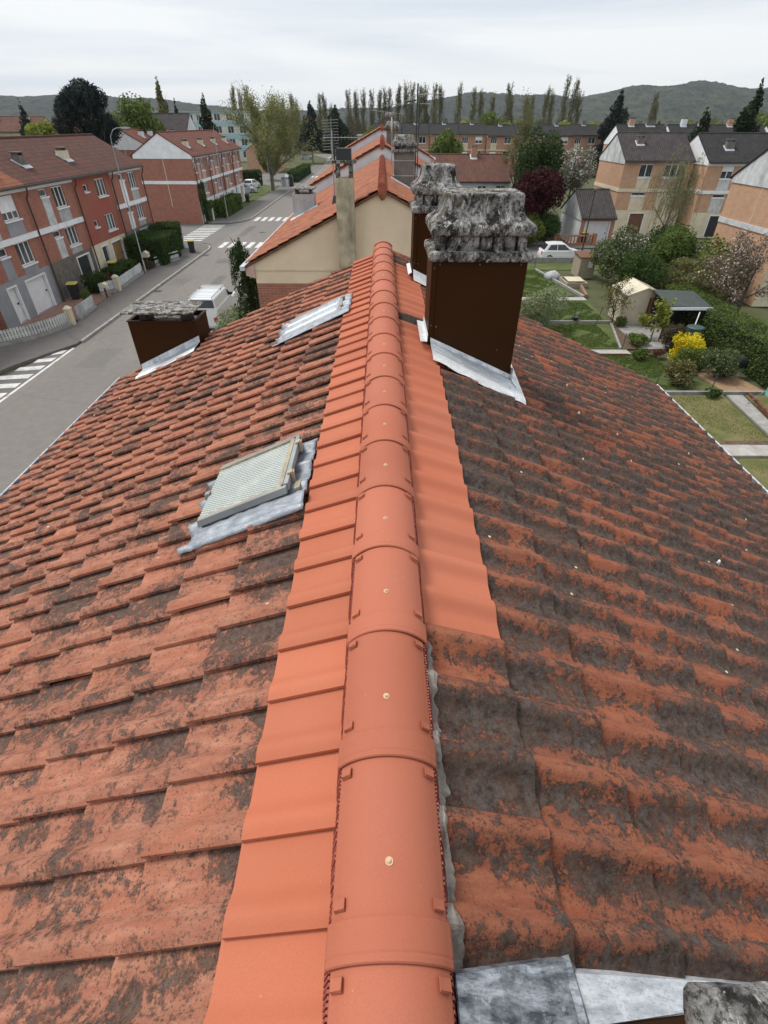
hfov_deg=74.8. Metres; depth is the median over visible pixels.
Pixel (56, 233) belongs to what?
window
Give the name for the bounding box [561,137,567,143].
window
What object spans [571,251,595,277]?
garden hut
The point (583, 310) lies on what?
lawn
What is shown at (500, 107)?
hill
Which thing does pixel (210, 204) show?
hedge
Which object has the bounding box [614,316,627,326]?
shrub
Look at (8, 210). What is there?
window
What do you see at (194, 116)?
apartment block
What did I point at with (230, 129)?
window
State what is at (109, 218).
window
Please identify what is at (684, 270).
shrub
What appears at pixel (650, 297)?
door
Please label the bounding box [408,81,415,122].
poplar tree
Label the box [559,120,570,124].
distant tree
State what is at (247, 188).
car
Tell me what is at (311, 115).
pine tree
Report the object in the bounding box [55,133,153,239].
terraced house
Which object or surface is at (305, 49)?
sky
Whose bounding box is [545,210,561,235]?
shrub
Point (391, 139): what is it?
antenna mast
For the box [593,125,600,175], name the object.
terraced house
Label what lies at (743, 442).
garden soil
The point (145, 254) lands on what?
mailbox
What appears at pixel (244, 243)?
zebra crossing
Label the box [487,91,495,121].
poplar tree
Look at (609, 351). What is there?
garden path
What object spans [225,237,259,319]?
conifer tree
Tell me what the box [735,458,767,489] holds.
lawn
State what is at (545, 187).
plum tree
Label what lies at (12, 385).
hatched marking
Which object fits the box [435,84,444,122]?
poplar tree
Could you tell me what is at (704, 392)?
garden edging
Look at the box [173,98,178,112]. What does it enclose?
conifer tree
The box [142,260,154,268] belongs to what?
shrub
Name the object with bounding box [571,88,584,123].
poplar tree
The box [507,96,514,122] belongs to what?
poplar tree
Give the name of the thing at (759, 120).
distant tree
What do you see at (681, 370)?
shrub
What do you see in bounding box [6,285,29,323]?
front door
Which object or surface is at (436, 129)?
terraced house
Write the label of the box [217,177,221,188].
window
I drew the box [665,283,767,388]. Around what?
hedge
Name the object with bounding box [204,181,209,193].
window
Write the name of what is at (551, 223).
shrub
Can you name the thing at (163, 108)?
conifer tree
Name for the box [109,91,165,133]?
broadleaf tree
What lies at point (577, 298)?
garden path
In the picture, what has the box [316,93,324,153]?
poplar tree
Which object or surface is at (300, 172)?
hedge
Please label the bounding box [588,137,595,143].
window
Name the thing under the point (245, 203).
lawn
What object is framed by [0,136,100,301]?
terraced house
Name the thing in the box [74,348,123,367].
asphalt patch
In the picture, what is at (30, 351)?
pavement
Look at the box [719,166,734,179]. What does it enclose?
window
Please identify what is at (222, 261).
asphalt patch
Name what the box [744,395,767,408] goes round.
lawn
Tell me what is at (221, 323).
shrub
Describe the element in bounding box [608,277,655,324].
garden shed
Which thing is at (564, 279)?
planter box
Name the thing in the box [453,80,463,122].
poplar tree
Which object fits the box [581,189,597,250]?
street lamp
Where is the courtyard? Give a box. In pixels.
[560,235,700,244]
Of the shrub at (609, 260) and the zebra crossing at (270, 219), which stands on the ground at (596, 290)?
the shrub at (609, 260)
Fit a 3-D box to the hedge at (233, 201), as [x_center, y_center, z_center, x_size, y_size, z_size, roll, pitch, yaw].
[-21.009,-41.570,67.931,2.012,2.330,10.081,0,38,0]
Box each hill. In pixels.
[0,94,295,125]
[286,92,574,127]
[533,80,767,126]
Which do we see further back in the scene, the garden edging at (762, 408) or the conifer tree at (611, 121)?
the conifer tree at (611, 121)
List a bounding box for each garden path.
[522,297,586,300]
[590,349,630,353]
[726,395,767,435]
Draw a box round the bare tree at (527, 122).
[494,87,536,183]
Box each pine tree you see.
[294,100,324,162]
[319,104,350,153]
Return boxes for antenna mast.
[391,117,392,164]
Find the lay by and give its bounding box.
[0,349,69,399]
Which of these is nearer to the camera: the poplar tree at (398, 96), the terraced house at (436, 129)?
the terraced house at (436, 129)
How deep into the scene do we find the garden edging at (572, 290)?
38.06 m
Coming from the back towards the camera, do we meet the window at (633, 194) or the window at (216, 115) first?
the window at (216, 115)
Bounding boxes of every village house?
[0,115,50,135]
[116,113,196,130]
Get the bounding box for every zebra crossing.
[183,225,224,240]
[218,242,263,247]
[253,217,287,220]
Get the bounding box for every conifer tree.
[15,98,30,135]
[155,76,168,112]
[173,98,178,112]
[197,93,223,132]
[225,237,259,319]
[588,90,627,168]
[688,107,713,140]
[722,77,764,131]
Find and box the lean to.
[645,289,712,337]
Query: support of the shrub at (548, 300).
on the lawn at (605, 328)
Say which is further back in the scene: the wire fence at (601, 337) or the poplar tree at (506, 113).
the poplar tree at (506, 113)
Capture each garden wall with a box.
[528,257,665,263]
[533,237,552,243]
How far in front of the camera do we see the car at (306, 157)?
172.45 m
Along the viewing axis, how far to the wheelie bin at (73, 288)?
34.35 m
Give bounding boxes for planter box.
[559,276,587,286]
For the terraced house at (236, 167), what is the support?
on the lawn at (245, 203)
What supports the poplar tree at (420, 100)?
on the ground at (596, 290)
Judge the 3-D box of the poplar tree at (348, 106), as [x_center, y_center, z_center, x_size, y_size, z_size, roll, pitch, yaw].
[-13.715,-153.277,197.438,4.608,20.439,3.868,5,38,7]
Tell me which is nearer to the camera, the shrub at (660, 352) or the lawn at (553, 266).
the shrub at (660, 352)
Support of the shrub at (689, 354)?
on the ground at (596, 290)
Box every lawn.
[0,320,65,342]
[204,196,261,223]
[247,185,279,195]
[521,301,605,319]
[522,270,573,296]
[527,263,691,269]
[545,324,618,349]
[603,354,717,390]
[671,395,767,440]
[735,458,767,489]
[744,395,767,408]
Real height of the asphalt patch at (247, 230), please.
0.001 m
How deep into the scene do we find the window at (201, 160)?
61.41 m
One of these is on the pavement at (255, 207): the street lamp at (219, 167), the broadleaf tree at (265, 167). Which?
the street lamp at (219, 167)
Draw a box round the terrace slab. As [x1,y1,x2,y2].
[615,325,681,350]
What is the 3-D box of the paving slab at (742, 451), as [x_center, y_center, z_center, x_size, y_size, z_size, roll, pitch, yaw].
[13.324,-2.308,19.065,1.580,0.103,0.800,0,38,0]
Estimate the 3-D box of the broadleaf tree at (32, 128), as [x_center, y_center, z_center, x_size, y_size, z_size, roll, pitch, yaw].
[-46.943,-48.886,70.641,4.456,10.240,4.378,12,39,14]
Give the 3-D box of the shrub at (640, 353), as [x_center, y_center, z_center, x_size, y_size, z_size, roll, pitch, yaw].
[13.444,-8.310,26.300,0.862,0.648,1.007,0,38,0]
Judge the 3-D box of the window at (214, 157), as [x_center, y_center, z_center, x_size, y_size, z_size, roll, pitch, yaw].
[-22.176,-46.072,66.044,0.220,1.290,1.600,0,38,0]
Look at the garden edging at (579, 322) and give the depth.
31.19 m
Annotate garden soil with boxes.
[80,265,154,293]
[613,324,639,350]
[717,441,767,444]
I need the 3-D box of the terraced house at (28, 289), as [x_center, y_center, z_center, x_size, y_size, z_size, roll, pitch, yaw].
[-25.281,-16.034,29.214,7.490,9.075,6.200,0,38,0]
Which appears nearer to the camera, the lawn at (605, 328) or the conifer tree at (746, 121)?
the lawn at (605, 328)
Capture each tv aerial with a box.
[323,119,363,203]
[372,110,400,133]
[388,83,441,179]
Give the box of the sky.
[0,0,767,110]
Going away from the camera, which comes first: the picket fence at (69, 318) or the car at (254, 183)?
the picket fence at (69, 318)
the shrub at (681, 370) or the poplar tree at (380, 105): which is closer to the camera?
the shrub at (681, 370)
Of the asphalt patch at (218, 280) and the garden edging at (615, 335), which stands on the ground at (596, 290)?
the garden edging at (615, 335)
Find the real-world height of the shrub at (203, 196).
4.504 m
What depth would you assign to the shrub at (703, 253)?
35.07 m
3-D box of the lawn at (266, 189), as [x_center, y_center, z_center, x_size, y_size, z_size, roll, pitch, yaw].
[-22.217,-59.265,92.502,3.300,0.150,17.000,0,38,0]
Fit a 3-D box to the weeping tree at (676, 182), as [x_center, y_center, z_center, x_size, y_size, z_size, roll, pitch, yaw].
[26.026,-28.244,45.729,5.188,8.495,8.498,7,38,8]
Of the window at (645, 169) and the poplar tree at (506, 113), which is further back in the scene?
the poplar tree at (506, 113)
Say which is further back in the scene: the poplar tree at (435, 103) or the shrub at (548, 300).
the poplar tree at (435, 103)
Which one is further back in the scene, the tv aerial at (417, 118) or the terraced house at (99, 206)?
the terraced house at (99, 206)
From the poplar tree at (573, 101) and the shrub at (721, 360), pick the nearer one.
the shrub at (721, 360)
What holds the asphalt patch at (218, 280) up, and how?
on the road at (42, 412)
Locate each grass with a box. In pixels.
[520,269,690,389]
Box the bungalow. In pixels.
[429,145,510,187]
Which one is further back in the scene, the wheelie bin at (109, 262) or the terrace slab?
the wheelie bin at (109, 262)
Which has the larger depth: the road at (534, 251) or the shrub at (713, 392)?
the road at (534, 251)
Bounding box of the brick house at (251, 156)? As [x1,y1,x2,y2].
[245,140,284,172]
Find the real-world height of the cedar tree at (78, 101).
14.108 m
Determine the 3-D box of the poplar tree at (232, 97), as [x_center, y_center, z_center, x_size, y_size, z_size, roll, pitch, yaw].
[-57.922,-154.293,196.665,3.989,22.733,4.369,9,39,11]
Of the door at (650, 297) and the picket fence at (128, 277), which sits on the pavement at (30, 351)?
the picket fence at (128, 277)
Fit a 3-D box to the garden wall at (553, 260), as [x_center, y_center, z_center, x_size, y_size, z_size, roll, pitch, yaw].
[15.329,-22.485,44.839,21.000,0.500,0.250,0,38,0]
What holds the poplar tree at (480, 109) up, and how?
on the ground at (596, 290)
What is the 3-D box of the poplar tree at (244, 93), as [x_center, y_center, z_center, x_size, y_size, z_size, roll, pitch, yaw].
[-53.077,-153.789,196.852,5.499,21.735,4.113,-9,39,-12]
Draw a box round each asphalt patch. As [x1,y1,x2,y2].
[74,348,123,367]
[168,278,191,284]
[210,276,226,284]
[215,259,233,262]
[238,226,256,235]
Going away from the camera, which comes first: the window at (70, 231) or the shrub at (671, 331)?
the shrub at (671, 331)
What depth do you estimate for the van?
29.43 m
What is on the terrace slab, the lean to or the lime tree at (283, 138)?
the lean to
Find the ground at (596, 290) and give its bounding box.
[0,129,767,437]
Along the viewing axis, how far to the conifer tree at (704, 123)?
63.19 m
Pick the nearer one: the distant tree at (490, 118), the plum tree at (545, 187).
the plum tree at (545, 187)
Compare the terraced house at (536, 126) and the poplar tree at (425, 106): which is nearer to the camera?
the terraced house at (536, 126)
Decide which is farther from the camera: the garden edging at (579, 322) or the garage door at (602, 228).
the garage door at (602, 228)
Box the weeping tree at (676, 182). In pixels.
[636,144,707,235]
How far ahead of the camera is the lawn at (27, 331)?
29.44 m
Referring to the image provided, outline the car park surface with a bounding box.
[245,173,286,196]
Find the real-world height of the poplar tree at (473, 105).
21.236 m
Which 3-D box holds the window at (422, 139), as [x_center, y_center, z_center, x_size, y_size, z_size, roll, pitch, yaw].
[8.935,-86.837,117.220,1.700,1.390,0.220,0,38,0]
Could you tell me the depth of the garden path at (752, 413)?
21.65 m
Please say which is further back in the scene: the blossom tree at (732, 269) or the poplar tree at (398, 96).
the poplar tree at (398, 96)
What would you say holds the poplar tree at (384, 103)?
on the ground at (596, 290)
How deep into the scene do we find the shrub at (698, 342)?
25.25 m
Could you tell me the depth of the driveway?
32.92 m
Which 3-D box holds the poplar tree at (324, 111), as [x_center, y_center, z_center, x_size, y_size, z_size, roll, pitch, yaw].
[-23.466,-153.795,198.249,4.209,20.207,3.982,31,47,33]
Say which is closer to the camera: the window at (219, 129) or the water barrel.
the water barrel
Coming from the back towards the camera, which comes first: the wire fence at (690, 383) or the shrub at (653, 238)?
the shrub at (653, 238)
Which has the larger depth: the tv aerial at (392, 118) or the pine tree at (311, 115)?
the pine tree at (311, 115)
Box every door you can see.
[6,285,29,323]
[24,272,56,314]
[111,237,127,259]
[240,185,244,199]
[583,221,610,243]
[624,213,644,233]
[642,297,651,324]
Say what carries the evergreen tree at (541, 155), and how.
on the ground at (596, 290)
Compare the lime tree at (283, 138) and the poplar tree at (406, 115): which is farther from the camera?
the poplar tree at (406, 115)
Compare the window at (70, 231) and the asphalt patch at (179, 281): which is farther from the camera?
the asphalt patch at (179, 281)
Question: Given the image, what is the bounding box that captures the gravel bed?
[696,368,763,390]
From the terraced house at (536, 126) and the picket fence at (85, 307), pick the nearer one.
the picket fence at (85, 307)
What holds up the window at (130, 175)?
in the terraced house at (95, 148)
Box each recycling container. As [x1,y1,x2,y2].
[281,175,285,186]
[284,175,289,186]
[288,175,293,186]
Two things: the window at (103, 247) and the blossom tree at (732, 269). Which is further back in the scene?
the window at (103, 247)
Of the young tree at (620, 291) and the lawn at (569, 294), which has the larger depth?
the lawn at (569, 294)
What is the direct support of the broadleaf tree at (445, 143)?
on the ground at (596, 290)
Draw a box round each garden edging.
[535,268,584,296]
[543,320,610,323]
[576,282,587,297]
[600,353,628,354]
[610,322,621,349]
[665,391,764,394]
[746,392,767,417]
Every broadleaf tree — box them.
[24,119,58,135]
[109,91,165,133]
[256,151,280,172]
[428,128,464,152]
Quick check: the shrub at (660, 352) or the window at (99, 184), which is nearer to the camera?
the shrub at (660, 352)
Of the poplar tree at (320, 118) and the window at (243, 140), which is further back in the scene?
the poplar tree at (320, 118)
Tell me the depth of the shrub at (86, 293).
33.26 m
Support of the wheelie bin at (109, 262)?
on the garden soil at (99, 292)
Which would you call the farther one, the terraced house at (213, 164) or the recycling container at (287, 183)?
the recycling container at (287, 183)
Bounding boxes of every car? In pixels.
[244,179,259,187]
[244,183,256,192]
[300,154,311,158]
[537,241,580,256]
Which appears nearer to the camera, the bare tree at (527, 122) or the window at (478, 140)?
the bare tree at (527, 122)
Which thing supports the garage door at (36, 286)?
in the terraced house at (28, 289)
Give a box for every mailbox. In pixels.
[99,282,108,297]
[141,250,149,268]
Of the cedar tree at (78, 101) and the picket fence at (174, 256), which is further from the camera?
the cedar tree at (78, 101)
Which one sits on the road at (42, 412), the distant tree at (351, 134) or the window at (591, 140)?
the distant tree at (351, 134)
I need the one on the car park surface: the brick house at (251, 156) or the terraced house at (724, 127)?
the brick house at (251, 156)
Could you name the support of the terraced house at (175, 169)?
on the lawn at (245, 203)
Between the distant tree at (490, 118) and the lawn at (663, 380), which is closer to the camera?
the lawn at (663, 380)
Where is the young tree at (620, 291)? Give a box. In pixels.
[602,273,635,322]
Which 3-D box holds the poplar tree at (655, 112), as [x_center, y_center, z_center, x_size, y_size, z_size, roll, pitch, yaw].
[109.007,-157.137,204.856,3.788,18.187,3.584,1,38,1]
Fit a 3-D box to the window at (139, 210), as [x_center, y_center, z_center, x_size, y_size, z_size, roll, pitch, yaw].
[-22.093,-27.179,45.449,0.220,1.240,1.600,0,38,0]
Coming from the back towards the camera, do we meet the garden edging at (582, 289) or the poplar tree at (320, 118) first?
the poplar tree at (320, 118)
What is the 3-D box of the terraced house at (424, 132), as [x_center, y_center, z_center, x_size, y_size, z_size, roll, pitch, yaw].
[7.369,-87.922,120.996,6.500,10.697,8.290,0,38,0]
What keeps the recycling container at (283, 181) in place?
on the pavement at (255, 207)
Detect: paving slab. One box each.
[721,445,761,457]
[751,445,767,457]
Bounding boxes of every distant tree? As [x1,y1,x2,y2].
[346,125,355,142]
[347,117,362,132]
[478,108,510,124]
[502,117,520,124]
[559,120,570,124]
[622,106,632,123]
[710,116,718,123]
[737,107,767,126]
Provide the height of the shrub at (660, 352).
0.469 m
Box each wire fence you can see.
[565,333,626,349]
[656,373,717,387]
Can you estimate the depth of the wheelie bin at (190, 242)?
46.90 m
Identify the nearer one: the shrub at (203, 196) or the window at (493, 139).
the shrub at (203, 196)
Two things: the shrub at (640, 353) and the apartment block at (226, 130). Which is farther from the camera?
the apartment block at (226, 130)
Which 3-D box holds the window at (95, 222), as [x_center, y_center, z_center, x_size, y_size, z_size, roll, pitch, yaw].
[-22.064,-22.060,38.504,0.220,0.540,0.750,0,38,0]
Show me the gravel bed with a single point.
(733, 383)
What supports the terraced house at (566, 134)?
on the ground at (596, 290)
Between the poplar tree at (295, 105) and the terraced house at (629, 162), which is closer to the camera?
the terraced house at (629, 162)
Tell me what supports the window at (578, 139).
in the terraced house at (584, 134)
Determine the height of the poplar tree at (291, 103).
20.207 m
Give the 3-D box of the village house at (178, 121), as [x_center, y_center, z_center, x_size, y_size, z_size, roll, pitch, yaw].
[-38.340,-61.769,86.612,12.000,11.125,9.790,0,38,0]
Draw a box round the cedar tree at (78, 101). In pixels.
[51,77,132,148]
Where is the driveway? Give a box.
[15,294,111,328]
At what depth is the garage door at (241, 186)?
79.25 m
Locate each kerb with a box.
[80,243,210,342]
[208,165,323,222]
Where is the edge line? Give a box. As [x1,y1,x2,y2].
[0,284,240,401]
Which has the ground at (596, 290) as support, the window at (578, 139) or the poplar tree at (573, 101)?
the poplar tree at (573, 101)
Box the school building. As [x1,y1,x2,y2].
[291,133,367,152]
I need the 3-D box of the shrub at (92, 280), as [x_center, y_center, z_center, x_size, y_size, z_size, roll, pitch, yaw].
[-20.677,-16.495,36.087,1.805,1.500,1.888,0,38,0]
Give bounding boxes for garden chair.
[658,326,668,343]
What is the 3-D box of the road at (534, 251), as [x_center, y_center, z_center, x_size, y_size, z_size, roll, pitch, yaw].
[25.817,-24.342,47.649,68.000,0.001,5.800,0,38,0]
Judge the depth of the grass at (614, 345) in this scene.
29.68 m
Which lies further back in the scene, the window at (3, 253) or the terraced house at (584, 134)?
the terraced house at (584, 134)
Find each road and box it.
[0,154,331,493]
[180,221,247,247]
[530,249,704,260]
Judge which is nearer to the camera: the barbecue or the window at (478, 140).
the barbecue
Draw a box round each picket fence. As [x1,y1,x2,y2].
[0,306,76,346]
[74,295,96,321]
[98,274,121,295]
[118,263,143,288]
[153,251,179,266]
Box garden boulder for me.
[544,270,559,280]
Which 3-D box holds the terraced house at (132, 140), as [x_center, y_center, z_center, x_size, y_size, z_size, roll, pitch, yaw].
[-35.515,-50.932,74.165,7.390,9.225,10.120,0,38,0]
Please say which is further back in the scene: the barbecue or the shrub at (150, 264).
the shrub at (150, 264)
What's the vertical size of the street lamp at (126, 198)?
9.590 m
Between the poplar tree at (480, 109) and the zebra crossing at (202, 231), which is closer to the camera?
the zebra crossing at (202, 231)
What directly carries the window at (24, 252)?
in the terraced house at (28, 289)
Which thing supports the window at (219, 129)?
in the apartment block at (226, 130)
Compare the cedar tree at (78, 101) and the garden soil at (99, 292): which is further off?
the cedar tree at (78, 101)
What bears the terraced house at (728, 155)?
on the ground at (596, 290)
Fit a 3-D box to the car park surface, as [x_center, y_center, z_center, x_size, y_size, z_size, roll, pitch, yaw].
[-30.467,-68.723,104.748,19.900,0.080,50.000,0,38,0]
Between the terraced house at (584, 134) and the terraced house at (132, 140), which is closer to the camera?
the terraced house at (132, 140)
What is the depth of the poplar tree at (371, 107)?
196.35 m
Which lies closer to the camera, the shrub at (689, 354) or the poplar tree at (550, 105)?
the shrub at (689, 354)
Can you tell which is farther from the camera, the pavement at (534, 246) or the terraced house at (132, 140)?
the terraced house at (132, 140)
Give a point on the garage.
(576, 208)
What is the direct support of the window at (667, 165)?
in the terraced house at (629, 162)
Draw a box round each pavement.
[0,243,208,374]
[207,165,321,221]
[527,244,708,249]
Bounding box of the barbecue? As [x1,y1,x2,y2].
[730,355,748,377]
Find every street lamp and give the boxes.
[110,127,146,272]
[213,121,230,218]
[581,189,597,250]
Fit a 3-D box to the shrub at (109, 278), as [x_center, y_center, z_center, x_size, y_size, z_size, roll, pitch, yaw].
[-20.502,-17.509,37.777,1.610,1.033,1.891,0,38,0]
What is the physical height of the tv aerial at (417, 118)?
3.100 m
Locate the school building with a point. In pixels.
(313, 151)
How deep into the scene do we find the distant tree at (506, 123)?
144.20 m
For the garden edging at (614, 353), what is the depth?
26.89 m
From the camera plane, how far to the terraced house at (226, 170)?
70.03 m
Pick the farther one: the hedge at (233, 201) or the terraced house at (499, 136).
the terraced house at (499, 136)
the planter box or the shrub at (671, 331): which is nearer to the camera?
the shrub at (671, 331)
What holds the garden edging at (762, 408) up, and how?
on the ground at (596, 290)
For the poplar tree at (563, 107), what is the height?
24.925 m
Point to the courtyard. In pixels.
(614, 238)
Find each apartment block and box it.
[117,111,211,129]
[211,111,266,161]
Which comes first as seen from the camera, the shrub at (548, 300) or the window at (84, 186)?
the shrub at (548, 300)
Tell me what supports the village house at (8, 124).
on the ground at (596, 290)
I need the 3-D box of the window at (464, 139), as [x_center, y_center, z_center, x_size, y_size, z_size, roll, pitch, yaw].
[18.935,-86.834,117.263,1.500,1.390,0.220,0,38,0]
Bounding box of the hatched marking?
[0,350,65,397]
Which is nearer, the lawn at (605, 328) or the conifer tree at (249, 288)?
the conifer tree at (249, 288)
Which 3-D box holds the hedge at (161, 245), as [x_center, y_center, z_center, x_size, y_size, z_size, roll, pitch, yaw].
[-20.260,-23.333,44.220,3.537,2.434,4.669,0,38,0]
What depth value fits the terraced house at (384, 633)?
1.85 m
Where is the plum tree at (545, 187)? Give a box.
[511,165,566,220]
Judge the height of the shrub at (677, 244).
4.242 m
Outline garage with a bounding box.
[558,188,617,244]
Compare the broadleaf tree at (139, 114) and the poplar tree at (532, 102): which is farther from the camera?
the poplar tree at (532, 102)
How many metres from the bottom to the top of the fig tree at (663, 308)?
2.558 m
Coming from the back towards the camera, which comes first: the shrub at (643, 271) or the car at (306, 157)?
the car at (306, 157)
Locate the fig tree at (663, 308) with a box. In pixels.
[637,296,678,340]
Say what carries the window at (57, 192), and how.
in the terraced house at (55, 209)
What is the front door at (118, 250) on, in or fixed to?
in the terraced house at (99, 206)
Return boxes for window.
[0,195,23,223]
[0,248,11,260]
[14,240,38,267]
[38,189,49,198]
[50,185,69,209]
[53,230,63,239]
[64,225,81,247]
[83,184,90,193]
[94,178,108,198]
[94,220,100,228]
[101,244,111,266]
[104,213,118,232]
[127,172,138,190]
[135,203,145,220]
[200,158,205,171]
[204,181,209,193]
[213,113,220,120]
[213,156,217,167]
[216,126,221,132]
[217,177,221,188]
[227,126,233,132]
[241,139,247,145]
[419,136,425,143]
[462,137,467,142]
[475,137,481,143]
[491,137,496,143]
[504,137,510,143]
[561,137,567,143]
[574,137,580,143]
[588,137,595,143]
[630,192,644,196]
[637,164,653,177]
[662,164,685,178]
[711,194,724,198]
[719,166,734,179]
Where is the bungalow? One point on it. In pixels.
(474, 169)
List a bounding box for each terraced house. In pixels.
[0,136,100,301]
[0,163,767,1023]
[0,171,64,331]
[7,135,128,270]
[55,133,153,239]
[113,128,153,158]
[129,131,212,223]
[175,130,224,199]
[190,130,235,194]
[203,129,245,201]
[240,134,417,307]
[307,121,426,193]
[328,112,435,162]
[373,123,401,133]
[401,120,429,152]
[429,119,458,151]
[458,119,486,152]
[485,121,515,173]
[511,119,542,174]
[541,121,572,162]
[566,120,598,175]
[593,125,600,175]
[594,131,696,234]
[603,117,666,149]
[666,118,719,137]
[674,132,767,237]
[707,148,767,306]
[717,118,765,131]
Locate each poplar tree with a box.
[229,82,236,110]
[236,88,242,110]
[241,83,248,110]
[288,91,297,153]
[294,97,300,152]
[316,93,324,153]
[320,91,329,153]
[344,89,353,141]
[352,89,360,140]
[358,87,367,134]
[367,88,375,130]
[375,88,383,122]
[381,88,387,122]
[384,87,393,119]
[394,83,401,123]
[401,80,411,122]
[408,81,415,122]
[414,83,423,122]
[420,82,429,122]
[429,82,438,122]
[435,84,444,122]
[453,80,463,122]
[469,88,477,122]
[476,88,484,122]
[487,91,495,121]
[503,81,514,121]
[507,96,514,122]
[528,93,535,122]
[539,85,552,124]
[545,88,556,124]
[556,74,572,124]
[566,78,580,123]
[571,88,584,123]
[648,91,659,120]
[651,102,658,120]
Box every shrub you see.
[79,270,108,292]
[80,288,90,299]
[104,272,119,283]
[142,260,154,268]
[198,180,207,221]
[214,306,245,330]
[520,283,568,326]
[526,211,545,246]
[533,212,561,242]
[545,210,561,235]
[589,223,659,281]
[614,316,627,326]
[616,250,673,289]
[627,333,650,346]
[631,347,649,359]
[635,223,688,259]
[644,222,702,283]
[649,348,665,356]
[656,254,735,299]
[659,323,689,349]
[663,358,697,388]
[667,331,706,360]
[670,345,706,369]
[683,233,749,289]
[698,347,741,377]
[704,387,722,397]
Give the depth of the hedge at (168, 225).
47.12 m
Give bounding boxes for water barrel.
[684,312,704,339]
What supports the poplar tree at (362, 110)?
on the ground at (596, 290)
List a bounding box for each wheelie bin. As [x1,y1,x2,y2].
[65,281,81,298]
[106,260,116,265]
[187,239,195,251]
[244,194,249,201]
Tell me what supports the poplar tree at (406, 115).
on the ground at (596, 290)
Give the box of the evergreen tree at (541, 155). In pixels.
[514,123,564,214]
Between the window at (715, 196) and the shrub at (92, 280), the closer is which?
the shrub at (92, 280)
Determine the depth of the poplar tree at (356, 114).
198.70 m
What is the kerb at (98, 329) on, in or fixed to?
on the road at (42, 412)
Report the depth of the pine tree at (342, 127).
157.58 m
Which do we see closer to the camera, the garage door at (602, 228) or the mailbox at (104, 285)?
the mailbox at (104, 285)
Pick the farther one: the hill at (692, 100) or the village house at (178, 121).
the hill at (692, 100)
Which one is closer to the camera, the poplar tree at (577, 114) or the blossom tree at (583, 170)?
the blossom tree at (583, 170)
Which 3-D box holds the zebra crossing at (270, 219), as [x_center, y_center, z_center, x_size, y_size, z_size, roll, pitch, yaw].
[-13.633,-37.896,64.943,5.986,0.001,3.200,0,38,0]
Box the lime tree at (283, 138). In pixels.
[220,80,316,190]
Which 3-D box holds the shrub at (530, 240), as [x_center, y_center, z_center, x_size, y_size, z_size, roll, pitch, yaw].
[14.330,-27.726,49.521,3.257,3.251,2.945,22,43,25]
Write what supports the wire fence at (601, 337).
on the garden soil at (629, 345)
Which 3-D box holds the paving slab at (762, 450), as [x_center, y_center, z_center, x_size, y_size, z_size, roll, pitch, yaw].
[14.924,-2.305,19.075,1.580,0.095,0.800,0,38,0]
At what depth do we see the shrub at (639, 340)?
27.72 m
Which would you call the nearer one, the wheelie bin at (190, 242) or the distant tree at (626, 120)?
the wheelie bin at (190, 242)
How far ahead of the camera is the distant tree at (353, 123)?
217.06 m
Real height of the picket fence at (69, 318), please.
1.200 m
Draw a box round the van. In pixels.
[188,285,237,327]
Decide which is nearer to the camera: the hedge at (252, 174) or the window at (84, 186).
the window at (84, 186)
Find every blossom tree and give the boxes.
[556,144,598,202]
[687,228,767,310]
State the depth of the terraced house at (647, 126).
85.28 m
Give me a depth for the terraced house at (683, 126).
84.44 m
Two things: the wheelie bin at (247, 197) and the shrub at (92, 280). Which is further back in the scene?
the wheelie bin at (247, 197)
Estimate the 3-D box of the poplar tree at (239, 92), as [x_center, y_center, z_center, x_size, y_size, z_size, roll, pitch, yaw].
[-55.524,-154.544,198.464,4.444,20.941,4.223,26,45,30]
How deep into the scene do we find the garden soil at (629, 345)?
28.43 m
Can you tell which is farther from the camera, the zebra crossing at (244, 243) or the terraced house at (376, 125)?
the terraced house at (376, 125)
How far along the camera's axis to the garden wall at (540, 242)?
51.03 m
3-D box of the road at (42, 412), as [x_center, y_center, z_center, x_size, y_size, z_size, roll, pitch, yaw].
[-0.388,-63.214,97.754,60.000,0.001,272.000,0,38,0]
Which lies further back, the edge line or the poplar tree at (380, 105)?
the poplar tree at (380, 105)
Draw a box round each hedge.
[100,258,138,276]
[123,229,181,265]
[147,220,184,250]
[205,200,216,220]
[213,192,242,217]
[242,169,262,185]
[287,163,311,182]
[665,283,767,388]
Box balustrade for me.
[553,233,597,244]
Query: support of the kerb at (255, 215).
on the pavement at (255, 207)
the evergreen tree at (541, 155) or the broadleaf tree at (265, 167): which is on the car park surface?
the broadleaf tree at (265, 167)
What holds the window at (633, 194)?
in the terraced house at (629, 162)
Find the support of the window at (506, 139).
in the terraced house at (499, 136)
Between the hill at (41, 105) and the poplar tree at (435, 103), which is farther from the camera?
the hill at (41, 105)

